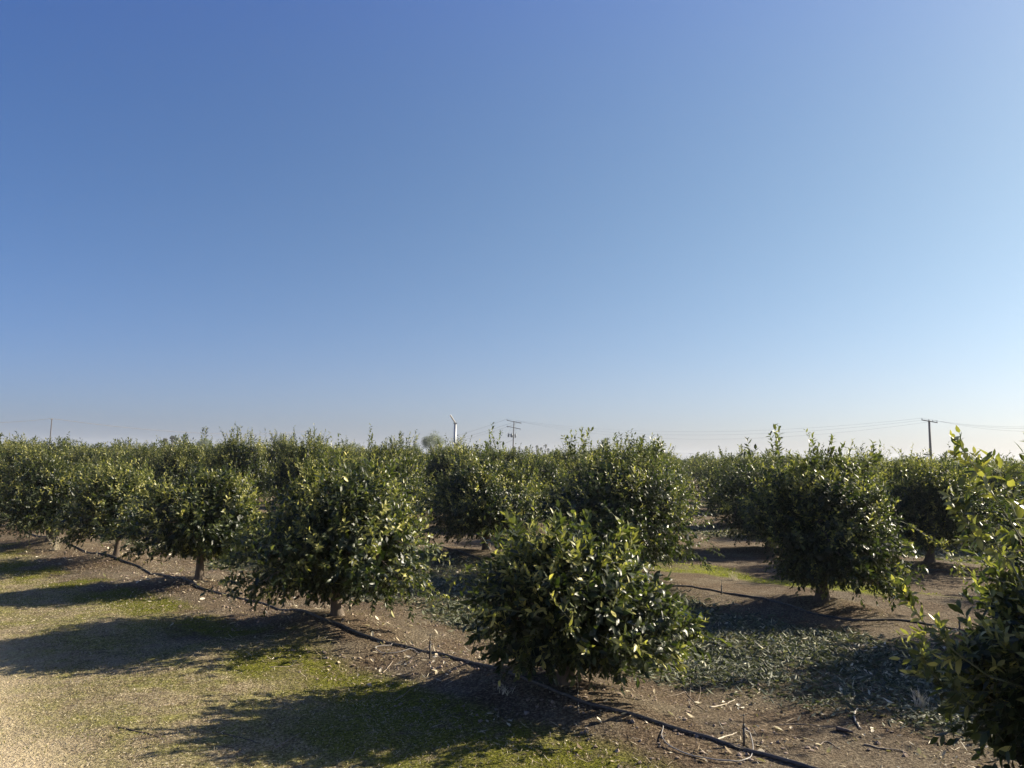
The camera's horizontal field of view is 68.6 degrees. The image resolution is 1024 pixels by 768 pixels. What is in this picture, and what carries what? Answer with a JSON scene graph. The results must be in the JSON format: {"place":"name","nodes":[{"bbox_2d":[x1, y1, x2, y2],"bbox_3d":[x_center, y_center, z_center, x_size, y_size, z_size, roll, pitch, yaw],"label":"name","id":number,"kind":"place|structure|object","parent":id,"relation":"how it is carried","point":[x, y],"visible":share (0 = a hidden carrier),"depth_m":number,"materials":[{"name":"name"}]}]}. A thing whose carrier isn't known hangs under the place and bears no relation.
{"place":"outdoors","nodes":[
{"label":"outdoors","id":0,"kind":"place"},
{"bbox_2d":[0,474,1023,767],"bbox_3d":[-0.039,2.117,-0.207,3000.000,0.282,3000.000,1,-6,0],"label":"ground","id":1,"kind":"structure","parent":0,"point":[934,580],"depth_m":7.08,"materials":[{"name":"soil"}]},
{"bbox_2d":[0,433,15,448],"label":"citrus tree","id":2,"kind":"object","parent":1,"relation":"on","point":[5,441],"visible":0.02,"depth_m":44.48,"materials":[{"name":"green plant"}]},
{"bbox_2d":[0,436,19,459],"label":"citrus tree","id":3,"kind":"object","parent":1,"relation":"on","point":[1,451],"visible":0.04,"depth_m":22.47,"materials":[{"name":"green plant"}]},
{"bbox_2d":[0,431,60,513],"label":"citrus tree","id":4,"kind":"object","parent":1,"relation":"on","point":[9,450],"visible":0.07,"depth_m":19.53,"materials":[{"name":"green plant"}]},
{"bbox_2d":[16,435,73,455],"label":"citrus tree","id":5,"kind":"object","parent":1,"relation":"on","point":[33,439],"visible":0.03,"depth_m":38.86,"materials":[{"name":"green plant"}]},
{"bbox_2d":[0,431,95,545],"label":"citrus tree","id":6,"kind":"object","parent":1,"relation":"on","point":[46,485],"visible":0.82,"depth_m":16.19,"materials":[{"name":"green plant"}]},
{"bbox_2d":[47,536,61,549],"bbox_3d":[-9.653,3.348,15.872,0.376,0.319,0.403,4,-6,-27],"label":"dry weed","id":7,"kind":"object","parent":1,"relation":"on","point":[55,547],"visible":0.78,"depth_m":15.84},
{"bbox_2d":[38,436,86,456],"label":"citrus tree","id":8,"kind":"object","parent":1,"relation":"on","point":[49,442],"visible":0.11,"depth_m":56.04,"materials":[{"name":"green plant"}]},
{"bbox_2d":[44,438,94,462],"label":"citrus tree","id":9,"kind":"object","parent":1,"relation":"on","point":[59,447],"visible":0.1,"depth_m":36.49,"materials":[{"name":"green plant"}]},
{"bbox_2d":[59,437,97,455],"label":"citrus tree","id":10,"kind":"object","parent":1,"relation":"on","point":[75,444],"visible":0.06,"depth_m":53.75,"materials":[{"name":"green plant"}]},
{"bbox_2d":[59,441,112,475],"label":"citrus tree","id":11,"kind":"object","parent":1,"relation":"on","point":[76,455],"visible":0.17,"depth_m":33.68,"materials":[{"name":"green plant"}]},
{"bbox_2d":[80,442,110,454],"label":"citrus tree","id":12,"kind":"object","parent":1,"relation":"on","point":[100,444],"visible":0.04,"depth_m":51.42,"materials":[{"name":"green plant"}]},
{"bbox_2d":[44,442,173,556],"bbox_3d":[-7.707,2.288,14.545,2.152,2.307,2.740,1,-6,0],"label":"citrus tree","id":13,"kind":"object","parent":1,"relation":"on","point":[104,495],"visible":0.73,"depth_m":13.83,"materials":[{"name":"green plant"}]},
{"bbox_2d":[83,440,140,478],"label":"citrus tree","id":14,"kind":"object","parent":1,"relation":"on","point":[104,455],"visible":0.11,"depth_m":31.31,"materials":[{"name":"green plant"}]},
{"bbox_2d":[99,439,139,453],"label":"citrus tree","id":15,"kind":"object","parent":1,"relation":"on","point":[122,442],"visible":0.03,"depth_m":49.01,"materials":[{"name":"green plant"}]},
{"bbox_2d":[102,437,146,456],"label":"citrus tree","id":16,"kind":"object","parent":1,"relation":"on","point":[128,446],"visible":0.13,"depth_m":45.97,"materials":[{"name":"green plant"}]},
{"bbox_2d":[106,435,165,474],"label":"citrus tree","id":17,"kind":"object","parent":1,"relation":"on","point":[145,453],"visible":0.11,"depth_m":28.98,"materials":[{"name":"green plant"}]},
{"bbox_2d":[117,726,166,739],"bbox_3d":[-2.879,2.721,5.861,0.526,0.026,0.035,-1,-6,22],"label":"fallen twig","id":18,"kind":"object","parent":1,"relation":"on","point":[140,732],"visible":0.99,"depth_m":5.89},
{"bbox_2d":[140,439,168,453],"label":"citrus tree","id":19,"kind":"object","parent":1,"relation":"on","point":[164,443],"visible":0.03,"depth_m":43.59,"materials":[{"name":"green plant"}]},
{"bbox_2d":[141,426,213,487],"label":"citrus tree","id":20,"kind":"object","parent":1,"relation":"on","point":[174,463],"visible":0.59,"depth_m":26.21,"materials":[{"name":"green plant"}]},
{"bbox_2d":[90,457,270,580],"bbox_3d":[-5.050,2.215,12.133,2.482,2.089,2.604,1,-6,0],"label":"citrus tree","id":21,"kind":"object","parent":1,"relation":"on","point":[206,517],"visible":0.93,"depth_m":11.56,"materials":[{"name":"green plant"}]},
{"bbox_2d":[161,433,212,454],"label":"citrus tree","id":22,"kind":"object","parent":1,"relation":"on","point":[183,440],"visible":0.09,"depth_m":40.52,"materials":[{"name":"green plant"}]},
{"bbox_2d":[196,437,211,448],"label":"background tree","id":23,"kind":"object","parent":1,"relation":"on","point":[205,440],"visible":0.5,"depth_m":238.38,"materials":[{"name":"green plant"}]},
{"bbox_2d":[200,435,227,475],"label":"citrus tree","id":24,"kind":"object","parent":1,"relation":"on","point":[212,449],"visible":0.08,"depth_m":38.74,"materials":[{"name":"green plant"}]},
{"bbox_2d":[183,426,279,505],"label":"citrus tree","id":25,"kind":"object","parent":1,"relation":"on","point":[247,455],"visible":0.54,"depth_m":23.69,"materials":[{"name":"green plant"}]},
{"bbox_2d":[216,731,259,743],"bbox_3d":[-2.144,2.765,5.875,0.458,0.019,0.016,-2,-6,26],"label":"fallen twig","id":26,"kind":"object","parent":1,"relation":"on","point":[237,736],"visible":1,"depth_m":5.88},
{"bbox_2d":[261,427,300,496],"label":"citrus tree","id":27,"kind":"object","parent":1,"relation":"on","point":[272,453],"visible":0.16,"depth_m":32.62,"materials":[{"name":"green plant"}]},
{"bbox_2d":[260,433,304,448],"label":"citrus tree","id":28,"kind":"object","parent":1,"relation":"on","point":[280,439],"visible":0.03,"depth_m":45.56,"materials":[{"name":"green plant"}]},
{"bbox_2d":[258,423,342,510],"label":"citrus tree","id":29,"kind":"object","parent":1,"relation":"on","point":[287,465],"visible":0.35,"depth_m":21.11,"materials":[{"name":"green plant"}]},
{"bbox_2d":[0,546,640,767],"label":"dry grass","id":30,"kind":"structure","parent":1,"relation":"on","point":[85,610],"depth_m":6.87,"materials":[{"name":"plant"}]},
{"bbox_2d":[200,434,454,621],"bbox_3d":[-2.290,1.795,9.297,3.136,2.406,2.781,1,-6,0],"label":"citrus tree","id":31,"kind":"object","parent":1,"relation":"on","point":[346,532],"visible":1,"depth_m":8.84,"materials":[{"name":"green plant"}]},
{"bbox_2d":[302,433,353,455],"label":"citrus tree","id":32,"kind":"object","parent":1,"relation":"on","point":[318,439],"visible":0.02,"depth_m":42.87,"materials":[{"name":"green plant"}]},
{"bbox_2d":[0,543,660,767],"bbox_3d":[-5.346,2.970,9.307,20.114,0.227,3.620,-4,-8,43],"label":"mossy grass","id":33,"kind":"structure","parent":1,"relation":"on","point":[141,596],"depth_m":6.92,"materials":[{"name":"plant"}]},
{"bbox_2d":[318,438,359,472],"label":"citrus tree","id":34,"kind":"object","parent":1,"relation":"on","point":[346,451],"visible":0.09,"depth_m":30.79,"materials":[{"name":"green plant"}]},
{"bbox_2d":[347,441,361,450],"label":"background tree","id":35,"kind":"object","parent":1,"relation":"on","point":[355,445],"visible":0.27,"depth_m":248.56,"materials":[{"name":"green plant"}]},
{"bbox_2d":[346,439,380,459],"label":"citrus tree","id":36,"kind":"object","parent":1,"relation":"on","point":[360,452],"visible":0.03,"depth_m":40.32,"materials":[{"name":"green plant"}]},
{"bbox_2d":[328,423,437,526],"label":"citrus tree","id":37,"kind":"object","parent":1,"relation":"on","point":[411,476],"visible":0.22,"depth_m":18.82,"materials":[{"name":"green plant"}]},
{"bbox_2d":[350,431,428,489],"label":"citrus tree","id":38,"kind":"object","parent":1,"relation":"on","point":[399,433],"visible":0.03,"depth_m":28.07,"materials":[{"name":"green plant"}]},
{"bbox_2d":[375,634,430,658],"bbox_3d":[-1.131,2.812,8.213,0.813,0.300,0.267,-2,-7,32],"label":"micro sprinkler","id":39,"kind":"object","parent":1,"relation":"on","point":[429,647],"visible":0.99,"depth_m":8.08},
{"bbox_2d":[3,525,817,767],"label":"irrigation hose","id":40,"kind":"object","parent":1,"relation":"on","point":[748,750],"visible":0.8,"depth_m":6.66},
{"bbox_2d":[400,435,427,495],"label":"citrus tree","id":41,"kind":"object","parent":1,"relation":"on","point":[417,454],"visible":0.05,"depth_m":37.54,"materials":[{"name":"green plant"}]},
{"bbox_2d":[420,430,446,449],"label":"pepper tree","id":42,"kind":"object","parent":1,"relation":"on","point":[433,442],"visible":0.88,"depth_m":168.94,"materials":[{"name":"green plant"}]},
{"bbox_2d":[417,437,452,476],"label":"citrus tree","id":43,"kind":"object","parent":1,"relation":"on","point":[435,453],"visible":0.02,"depth_m":35.65,"materials":[{"name":"green plant"}]},
{"bbox_2d":[450,415,456,448],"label":"wind machine","id":44,"kind":"object","parent":1,"relation":"on","point":[455,426],"visible":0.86,"depth_m":189.36,"materials":[{"name":"metal"}]},
{"bbox_2d":[416,433,493,502],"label":"citrus tree","id":45,"kind":"object","parent":1,"relation":"on","point":[442,465],"visible":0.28,"depth_m":25.56,"materials":[{"name":"green plant"}]},
{"bbox_2d":[406,422,556,550],"bbox_3d":[-0.647,2.278,16.313,3.598,2.954,3.149,1,-6,0],"label":"citrus tree","id":46,"kind":"object","parent":1,"relation":"on","point":[474,503],"visible":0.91,"depth_m":16.05,"materials":[{"name":"green plant"}]},
{"bbox_2d":[471,441,499,459],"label":"citrus tree","id":47,"kind":"object","parent":1,"relation":"on","point":[485,442],"visible":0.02,"depth_m":42.53,"materials":[{"name":"green plant"}]},
{"bbox_2d":[0,547,1000,767],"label":"twig debris","id":48,"kind":"object","parent":1,"relation":"on","point":[504,670],"visible":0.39,"depth_m":7.74,"materials":[{"name":"wood"}]},
{"bbox_2d":[478,433,535,471],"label":"citrus tree","id":49,"kind":"object","parent":1,"relation":"on","point":[508,455],"visible":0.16,"depth_m":32.81,"materials":[{"name":"green plant"}]},
{"bbox_2d":[498,685,515,695],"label":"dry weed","id":50,"kind":"object","parent":1,"relation":"on","point":[504,690],"visible":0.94,"depth_m":6.69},
{"bbox_2d":[16,551,998,767],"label":"soil crumbs","id":51,"kind":"object","parent":1,"relation":"on","point":[739,754],"visible":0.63,"depth_m":7.11,"materials":[{"name":"soil"}]},
{"bbox_2d":[25,546,996,767],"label":"dry leaf","id":52,"kind":"object","parent":1,"relation":"on","point":[829,749],"visible":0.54,"depth_m":7.62,"materials":[{"name":"plant"}]},
{"bbox_2d":[3,529,1021,767],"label":"fallen leaves","id":53,"kind":"object","parent":1,"relation":"on","point":[611,725],"visible":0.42,"depth_m":7.91,"materials":[{"name":"plant"}]},
{"bbox_2d":[507,420,518,448],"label":"utility pole","id":54,"kind":"object","parent":1,"relation":"on","point":[512,435],"visible":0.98,"depth_m":204.46,"materials":[{"name":"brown wood"}]},
{"bbox_2d":[503,445,573,525],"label":"citrus tree","id":55,"kind":"object","parent":1,"relation":"on","point":[546,468],"visible":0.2,"depth_m":22.91,"materials":[{"name":"green plant"}]},
{"bbox_2d":[527,448,553,464],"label":"citrus tree","id":56,"kind":"object","parent":1,"relation":"on","point":[543,455],"visible":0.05,"depth_m":39.79,"materials":[{"name":"green plant"}]},
{"bbox_2d":[113,533,990,748],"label":"leaf litter","id":57,"kind":"object","parent":1,"relation":"on","point":[795,647],"visible":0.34,"depth_m":8.35,"materials":[{"name":"green plant"}]},
{"bbox_2d":[549,437,595,483],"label":"citrus tree","id":58,"kind":"object","parent":1,"relation":"on","point":[573,459],"visible":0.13,"depth_m":30.25,"materials":[{"name":"green plant"}]},
{"bbox_2d":[444,498,732,694],"bbox_3d":[0.651,1.950,6.907,2.577,1.789,2.307,1,-6,0],"label":"citrus tree","id":59,"kind":"object","parent":1,"relation":"on","point":[571,602],"visible":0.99,"depth_m":6.50,"materials":[{"name":"green plant"}]},
{"bbox_2d":[576,438,615,461],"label":"citrus tree","id":60,"kind":"object","parent":1,"relation":"on","point":[599,448],"visible":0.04,"depth_m":37.30,"materials":[{"name":"green plant"}]},
{"bbox_2d":[586,439,618,454],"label":"citrus tree","id":61,"kind":"object","parent":1,"relation":"on","point":[604,444],"visible":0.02,"depth_m":44.48,"materials":[{"name":"green plant"}]},
{"bbox_2d":[501,426,723,574],"bbox_3d":[1.786,2.156,13.919,3.985,2.760,3.862,1,-6,0],"label":"citrus tree","id":62,"kind":"object","parent":1,"relation":"on","point":[643,500],"visible":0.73,"depth_m":13.35,"materials":[{"name":"green plant"}]},
{"bbox_2d":[548,431,706,528],"bbox_3d":[3.228,2.754,20.900,4.463,3.071,3.526,-1,-6,21],"label":"citrus tree","id":63,"kind":"object","parent":1,"relation":"on","point":[636,449],"visible":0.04,"depth_m":20.37,"materials":[{"name":"green plant"}]},
{"bbox_2d":[636,442,696,505],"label":"citrus tree","id":64,"kind":"object","parent":1,"relation":"on","point":[679,466],"visible":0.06,"depth_m":27.33,"materials":[{"name":"green plant"}]},
{"bbox_2d":[655,440,694,499],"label":"citrus tree","id":65,"kind":"object","parent":1,"relation":"on","point":[679,461],"depth_m":34.97,"materials":[{"name":"green plant"}]},
{"bbox_2d":[669,680,706,711],"bbox_3d":[1.613,2.902,6.995,0.308,0.070,1.005,0,-6,10],"label":"fallen twig","id":66,"kind":"object","parent":1,"relation":"on","point":[690,697],"visible":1,"depth_m":7.06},
{"bbox_2d":[683,452,702,473],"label":"citrus tree","id":67,"kind":"object","parent":1,"relation":"on","point":[697,453],"visible":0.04,"depth_m":81.26,"materials":[{"name":"green plant"}]},
{"bbox_2d":[423,544,965,631],"bbox_3d":[1.665,3.485,13.685,0.834,0.126,13.464,6,-8,-44],"label":"irrigation hose","id":68,"kind":"object","parent":1,"relation":"on","point":[891,619],"visible":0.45,"depth_m":10.83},
{"bbox_2d":[682,456,708,475],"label":"citrus tree","id":69,"kind":"object","parent":1,"relation":"on","point":[690,465],"visible":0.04,"depth_m":74.16,"materials":[{"name":"green plant"}]},
{"bbox_2d":[689,453,710,480],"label":"citrus tree","id":70,"kind":"object","parent":1,"relation":"on","point":[697,464],"visible":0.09,"depth_m":60.29,"materials":[{"name":"green plant"}]},
{"bbox_2d":[687,453,718,480],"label":"citrus tree","id":71,"kind":"object","parent":1,"relation":"on","point":[701,456],"visible":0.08,"depth_m":66.86,"materials":[{"name":"green plant"}]},
{"bbox_2d":[689,456,717,489],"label":"citrus tree","id":72,"kind":"object","parent":1,"relation":"on","point":[712,458],"visible":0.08,"depth_m":46.46,"materials":[{"name":"green plant"}]},
{"bbox_2d":[661,714,753,761],"bbox_3d":[1.470,2.652,5.670,0.686,0.280,0.467,0,-6,14],"label":"micro sprinkler","id":73,"kind":"object","parent":1,"relation":"on","point":[743,726],"visible":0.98,"depth_m":5.63,"materials":[{"name":"plastic"}]},
{"bbox_2d":[692,451,723,483],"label":"citrus tree","id":74,"kind":"object","parent":1,"relation":"on","point":[704,461],"visible":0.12,"depth_m":53.12,"materials":[{"name":"green plant"}]},
{"bbox_2d":[699,453,728,485],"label":"citrus tree","id":75,"kind":"object","parent":1,"relation":"on","point":[711,465],"visible":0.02,"depth_m":39.35,"materials":[{"name":"green plant"}]},
{"bbox_2d":[709,699,734,707],"bbox_3d":[1.901,2.883,6.769,0.372,0.021,0.020,5,-7,-37],"label":"fallen twig","id":76,"kind":"object","parent":1,"relation":"on","point":[720,705],"visible":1,"depth_m":6.73,"materials":[{"name":"wood"}]},
{"bbox_2d":[684,448,766,508],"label":"citrus tree","id":77,"kind":"object","parent":1,"relation":"on","point":[705,470],"visible":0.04,"depth_m":32.36,"materials":[{"name":"green plant"}]},
{"bbox_2d":[728,571,737,579],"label":"dry weed","id":78,"kind":"object","parent":1,"relation":"on","point":[732,576],"visible":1,"depth_m":14.05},
{"bbox_2d":[696,444,772,515],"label":"citrus tree","id":79,"kind":"object","parent":1,"relation":"on","point":[724,469],"visible":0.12,"depth_m":25.46,"materials":[{"name":"green plant"}]},
{"bbox_2d":[692,444,796,553],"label":"citrus tree","id":80,"kind":"object","parent":1,"relation":"on","point":[738,480],"visible":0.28,"depth_m":18.27,"materials":[{"name":"green plant"}]},
{"bbox_2d":[740,449,783,462],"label":"citrus tree","id":81,"kind":"object","parent":1,"relation":"on","point":[768,451],"visible":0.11,"depth_m":44.06,"materials":[{"name":"green plant"}]},
{"bbox_2d":[762,442,801,471],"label":"citrus tree","id":82,"kind":"object","parent":1,"relation":"on","point":[785,461],"visible":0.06,"depth_m":36.88,"materials":[{"name":"green plant"}]},
{"bbox_2d":[546,519,1018,565],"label":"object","id":83,"kind":"structure","parent":1,"relation":"on","point":[705,533],"depth_m":19.29,"materials":[{"name":"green plant"}]},
{"bbox_2d":[779,723,830,726],"bbox_3d":[2.444,2.844,6.261,0.417,0.035,0.047,-1,-6,16],"label":"fallen twig","id":84,"kind":"object","parent":1,"relation":"on","point":[804,724],"visible":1,"depth_m":6.28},
{"bbox_2d":[787,443,824,472],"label":"citrus tree","id":85,"kind":"object","parent":1,"relation":"on","point":[819,460],"visible":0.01,"depth_m":29.23,"materials":[{"name":"green plant"}]},
{"bbox_2d":[644,555,1021,601],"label":"mossy grass","id":86,"kind":"structure","parent":1,"relation":"on","point":[762,578],"depth_m":14.82,"materials":[{"name":"plant"}]},
{"bbox_2d":[713,424,975,611],"bbox_3d":[4.987,1.956,11.130,3.031,2.730,2.674,-4,-7,40],"label":"citrus tree","id":87,"kind":"object","parent":1,"relation":"on","point":[822,525],"visible":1,"depth_m":10.77,"materials":[{"name":"green plant"}]},
{"bbox_2d":[836,726,853,732],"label":"fallen twig","id":88,"kind":"object","parent":1,"relation":"on","point":[838,728],"visible":1,"depth_m":6.06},
{"bbox_2d":[853,708,861,728],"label":"fallen twig","id":89,"kind":"object","parent":1,"relation":"on","point":[855,711],"visible":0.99,"depth_m":6.33,"materials":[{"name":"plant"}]},
{"bbox_2d":[828,443,899,516],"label":"citrus tree","id":90,"kind":"object","parent":1,"relation":"on","point":[857,457],"visible":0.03,"depth_m":22.59,"materials":[{"name":"green plant"}]},
{"bbox_2d":[854,457,888,475],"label":"citrus tree","id":91,"kind":"object","parent":1,"relation":"on","point":[877,464],"visible":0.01,"depth_m":33.80,"materials":[{"name":"green plant"}]},
{"bbox_2d":[864,743,904,751],"bbox_3d":[2.854,2.793,5.757,0.287,0.021,0.026,-2,-6,29],"label":"fallen twig","id":92,"kind":"object","parent":1,"relation":"on","point":[881,747],"visible":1,"depth_m":5.77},
{"bbox_2d":[888,450,943,512],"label":"citrus tree","id":93,"kind":"object","parent":1,"relation":"on","point":[909,465],"visible":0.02,"depth_m":27.29,"materials":[{"name":"green plant"}]},
{"bbox_2d":[910,687,932,707],"bbox_3d":[3.651,2.806,6.703,0.179,0.160,0.257,-2,-6,25],"label":"dry weed","id":94,"kind":"object","parent":1,"relation":"on","point":[921,702],"visible":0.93,"depth_m":6.71,"materials":[{"name":"plant"}]},
{"bbox_2d":[921,418,937,460],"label":"utility pole","id":95,"kind":"object","parent":1,"relation":"on","point":[929,432],"visible":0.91,"depth_m":139.72,"materials":[{"name":"grey wood"}]},
{"bbox_2d":[510,418,918,431],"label":"power line","id":96,"kind":"object","parent":95,"relation":"attached to","point":[721,431],"visible":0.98,"depth_m":164.85,"materials":[{"name":"metal"}]},
{"bbox_2d":[894,568,991,578],"bbox_3d":[8.363,3.812,15.429,0.377,0.093,4.392,6,-7,-42],"label":"irrigation hose","id":97,"kind":"object","parent":1,"relation":"on","point":[944,569],"visible":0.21,"depth_m":15.23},
{"bbox_2d":[865,444,1023,562],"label":"citrus tree","id":98,"kind":"object","parent":1,"relation":"on","point":[921,503],"visible":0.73,"depth_m":15.32,"materials":[{"name":"green plant"}]},
{"bbox_2d":[935,450,960,468],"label":"citrus tree","id":99,"kind":"object","parent":1,"relation":"on","point":[946,452],"visible":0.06,"depth_m":43.08,"materials":[{"name":"green plant"}]},
{"bbox_2d":[888,425,1023,767],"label":"citrus tree","id":100,"kind":"object","parent":1,"relation":"on","point":[989,668],"visible":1,"depth_m":4.42,"materials":[{"name":"green plant"}]},
{"bbox_2d":[941,454,986,486],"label":"citrus tree","id":101,"kind":"object","parent":1,"relation":"on","point":[959,466],"visible":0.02,"depth_m":31.51,"materials":[{"name":"green plant"}]},
{"bbox_2d":[955,433,1023,602],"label":"citrus tree","id":102,"kind":"object","parent":1,"relation":"on","point":[1010,516],"visible":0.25,"depth_m":9.59,"materials":[{"name":"green plant"}]},
{"bbox_2d":[965,452,1023,533],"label":"citrus tree","id":103,"kind":"object","parent":1,"relation":"on","point":[1015,477],"visible":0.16,"depth_m":19.84,"materials":[{"name":"green plant"}]},
{"bbox_2d":[986,457,1021,471],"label":"citrus tree","id":104,"kind":"object","parent":1,"relation":"on","point":[1003,465],"visible":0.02,"depth_m":35.98,"materials":[{"name":"green plant"}]},
{"bbox_2d":[1002,460,1023,479],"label":"citrus tree","id":105,"kind":"object","parent":1,"relation":"on","point":[1020,468],"visible":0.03,"depth_m":24.64,"materials":[{"name":"green plant"}]},
{"bbox_2d":[0,0,1023,462],"label":"sky","id":106,"kind":"structure","parent":0,"point":[691,221],"materials":[{"name":"blue"}]}
]}

